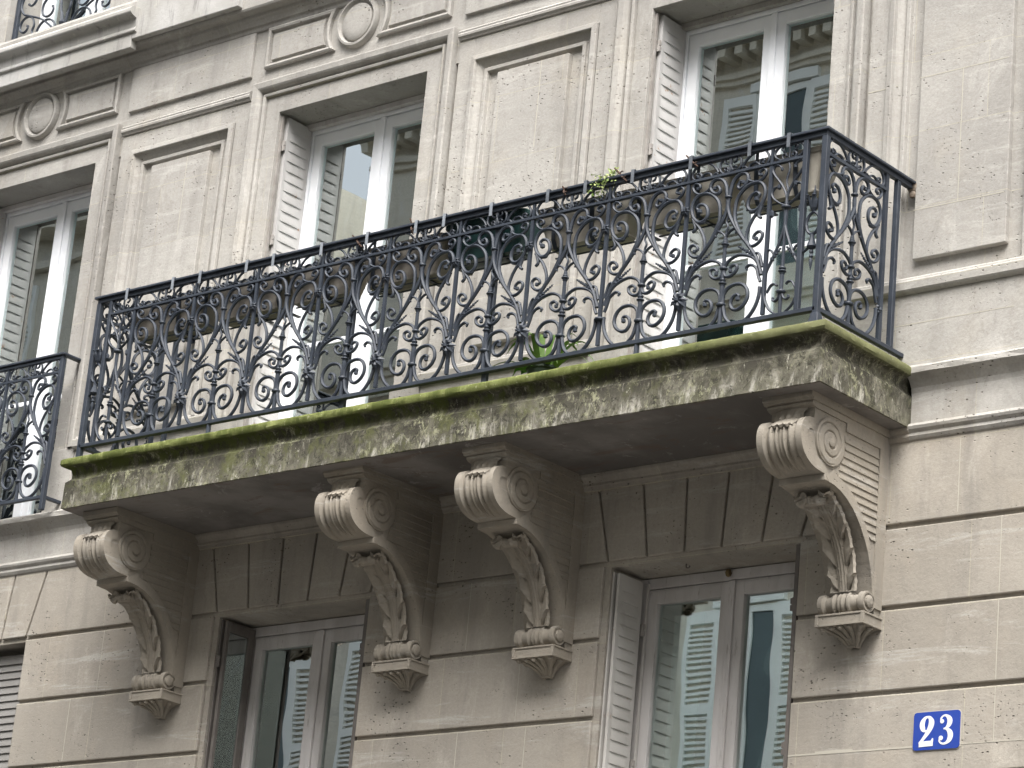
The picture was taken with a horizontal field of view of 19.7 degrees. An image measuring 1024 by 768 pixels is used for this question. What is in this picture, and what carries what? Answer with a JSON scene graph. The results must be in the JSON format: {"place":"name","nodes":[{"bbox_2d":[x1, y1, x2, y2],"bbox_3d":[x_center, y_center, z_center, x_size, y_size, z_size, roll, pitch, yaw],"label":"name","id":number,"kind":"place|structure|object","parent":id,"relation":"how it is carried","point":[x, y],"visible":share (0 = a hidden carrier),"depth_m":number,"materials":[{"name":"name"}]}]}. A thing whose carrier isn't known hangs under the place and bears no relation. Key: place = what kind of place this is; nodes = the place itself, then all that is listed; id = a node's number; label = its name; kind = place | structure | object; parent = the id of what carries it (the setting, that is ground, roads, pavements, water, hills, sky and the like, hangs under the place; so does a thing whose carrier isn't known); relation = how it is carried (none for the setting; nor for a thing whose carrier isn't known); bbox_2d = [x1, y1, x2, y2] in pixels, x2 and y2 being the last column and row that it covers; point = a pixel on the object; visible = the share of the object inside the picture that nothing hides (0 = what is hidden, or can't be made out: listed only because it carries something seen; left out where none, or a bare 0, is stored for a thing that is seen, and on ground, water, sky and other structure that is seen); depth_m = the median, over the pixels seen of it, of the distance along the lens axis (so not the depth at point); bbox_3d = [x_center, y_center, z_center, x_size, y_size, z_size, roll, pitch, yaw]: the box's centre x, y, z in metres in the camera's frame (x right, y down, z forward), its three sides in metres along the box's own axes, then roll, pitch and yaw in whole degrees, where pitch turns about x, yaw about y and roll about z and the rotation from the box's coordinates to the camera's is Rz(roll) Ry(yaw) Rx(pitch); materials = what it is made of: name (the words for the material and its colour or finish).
{"place":"outdoors","nodes":[
{"label":"outdoors","id":0,"kind":"place"},
{"bbox_2d":[0,0,1023,767],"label":"apartment building","id":1,"kind":"structure","parent":0,"point":[144,142],"depth_m":14.41,"materials":[{"name":"stone"}]},
{"bbox_2d":[0,654,23,767],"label":"shutter","id":2,"kind":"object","parent":1,"relation":"in","point":[10,666],"depth_m":16.23,"materials":[{"name":"paint"}]},
{"bbox_2d":[0,352,80,510],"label":"window guard railing","id":3,"kind":"object","parent":1,"relation":"attached to","point":[48,446],"depth_m":16.44,"materials":[{"name":"paint"}]},
{"bbox_2d":[0,183,92,519],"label":"window","id":4,"kind":"structure","parent":1,"relation":"in","point":[42,239],"depth_m":17.43,"materials":[{"name":"white plastic"}]},
{"bbox_2d":[11,0,110,39],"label":"window railing","id":5,"kind":"object","parent":1,"relation":"on","point":[17,26],"depth_m":17.91,"materials":[{"name":"metal"}]},
{"bbox_2d":[38,0,109,30],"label":"window","id":6,"kind":"structure","parent":1,"relation":"in","point":[55,16],"depth_m":18.18,"materials":[{"name":"white plastic"}]},
{"bbox_2d":[204,599,369,767],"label":"window","id":7,"kind":"structure","parent":1,"relation":"in","point":[285,695],"depth_m":15.04,"materials":[{"name":"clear glass"}]},
{"bbox_2d":[243,94,424,425],"bbox_3d":[-0.818,-0.489,15.581,1.108,2.130,0.274,-7,-22,33],"label":"window","id":8,"kind":"structure","parent":1,"relation":"in","point":[342,177],"depth_m":15.85,"materials":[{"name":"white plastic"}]},
{"bbox_2d":[60,319,911,719],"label":"stone balcony","id":9,"kind":"structure","parent":1,"relation":"attached to","point":[814,413],"depth_m":13.56,"materials":[{"name":"stone"}]},
{"bbox_2d":[76,126,916,456],"bbox_3d":[-0.228,-0.262,14.159,4.667,0.905,0.739,-10,-24,39],"label":"balcony railing","id":10,"kind":"object","parent":9,"relation":"on","point":[96,392],"visible":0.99,"depth_m":13.61,"materials":[{"name":"metal"}]},
{"bbox_2d":[125,277,214,348],"bbox_3d":[-1.747,-0.373,15.229,0.595,0.274,0.238,-10,-24,39],"label":"window box planter","id":11,"kind":"object","parent":10,"relation":"hanging from","point":[148,325],"visible":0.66,"depth_m":15.18,"materials":[{"name":"grey ceramic"}]},
{"bbox_2d":[198,260,294,333],"bbox_3d":[-1.316,-0.452,14.873,0.566,0.274,0.238,-10,-24,39],"label":"window box planter","id":12,"kind":"object","parent":10,"relation":"hanging from","point":[270,319],"visible":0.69,"depth_m":14.83,"materials":[{"name":"grey ceramic"}]},
{"bbox_2d":[271,242,367,317],"bbox_3d":[-0.934,-0.522,14.558,0.517,0.274,0.238,-10,-24,39],"label":"window box planter","id":13,"kind":"object","parent":10,"relation":"hanging from","point":[338,283],"visible":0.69,"depth_m":14.49,"materials":[{"name":"grey ceramic"}]},
{"bbox_2d":[364,220,450,297],"bbox_3d":[-0.508,-0.599,14.206,0.550,0.274,0.238,-10,-24,39],"label":"window box planter","id":14,"kind":"object","parent":10,"relation":"hanging from","point":[406,268],"visible":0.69,"depth_m":14.14,"materials":[{"name":"grey ceramic"}]},
{"bbox_2d":[442,202,541,275],"bbox_3d":[-0.105,-0.687,13.880,0.508,0.244,0.238,-10,-24,39],"label":"window box planter","id":15,"kind":"object","parent":10,"relation":"hanging from","point":[478,253],"visible":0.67,"depth_m":13.84,"materials":[{"name":"grey plastic"}]},
{"bbox_2d":[536,180,643,259],"bbox_3d":[0.359,-0.758,13.491,0.600,0.274,0.238,-10,-24,39],"label":"window box planter","id":16,"kind":"object","parent":10,"relation":"hanging from","point":[582,248],"visible":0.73,"depth_m":13.43,"materials":[{"name":"beige plastic"}]},
{"bbox_2d":[587,167,618,197],"bbox_3d":[0.422,-0.913,13.373,0.173,0.142,0.101,-10,-24,39],"label":"trailing sprig","id":17,"kind":"object","parent":16,"relation":"in","point":[613,172],"visible":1,"depth_m":13.36,"materials":[{"name":"green plant"}]},
{"bbox_2d":[614,168,626,181],"bbox_3d":[0.490,-0.948,13.300,0.082,0.080,0.029,-10,-24,39],"label":"dry twig","id":18,"kind":"object","parent":10,"relation":"on","point":[619,173],"visible":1,"depth_m":13.30,"materials":[{"name":"brown plant"}]},
{"bbox_2d":[630,155,742,241],"bbox_3d":[0.794,-0.837,13.132,0.528,0.274,0.238,-10,-24,39],"label":"window box planter","id":19,"kind":"object","parent":10,"relation":"hanging from","point":[712,204],"visible":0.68,"depth_m":13.07,"materials":[{"name":"beige plastic"}]},
{"bbox_2d":[737,132,844,216],"bbox_3d":[1.185,-0.908,12.810,0.488,0.274,0.238,-10,-24,39],"label":"window box planter","id":20,"kind":"object","parent":10,"relation":"hanging from","point":[814,167],"visible":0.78,"depth_m":12.75,"materials":[{"name":"beige plastic"}]},
{"bbox_2d":[494,332,593,376],"bbox_3d":[0.177,-0.119,13.568,0.573,0.327,0.352,-10,-24,39],"label":"strap leaved plant","id":21,"kind":"object","parent":9,"relation":"on","point":[537,351],"visible":0.35,"depth_m":13.55,"materials":[{"name":"green plant"}]},
{"bbox_2d":[597,544,800,767],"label":"window","id":22,"kind":"structure","parent":1,"relation":"in","point":[699,667],"depth_m":13.36,"materials":[{"name":"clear glass"}]},
{"bbox_2d":[628,0,834,354],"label":"window","id":23,"kind":"structure","parent":1,"relation":"in","point":[758,72],"depth_m":14.19,"materials":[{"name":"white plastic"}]},
{"bbox_2d":[912,709,961,751],"bbox_3d":[1.752,1.429,12.142,0.232,0.168,0.009,-10,-24,39],"label":"house number plaque","id":24,"kind":"object","parent":1,"relation":"attached to","point":[936,730],"visible":1,"depth_m":12.14,"materials":[{"name":"blue ceramic"}]}
]}

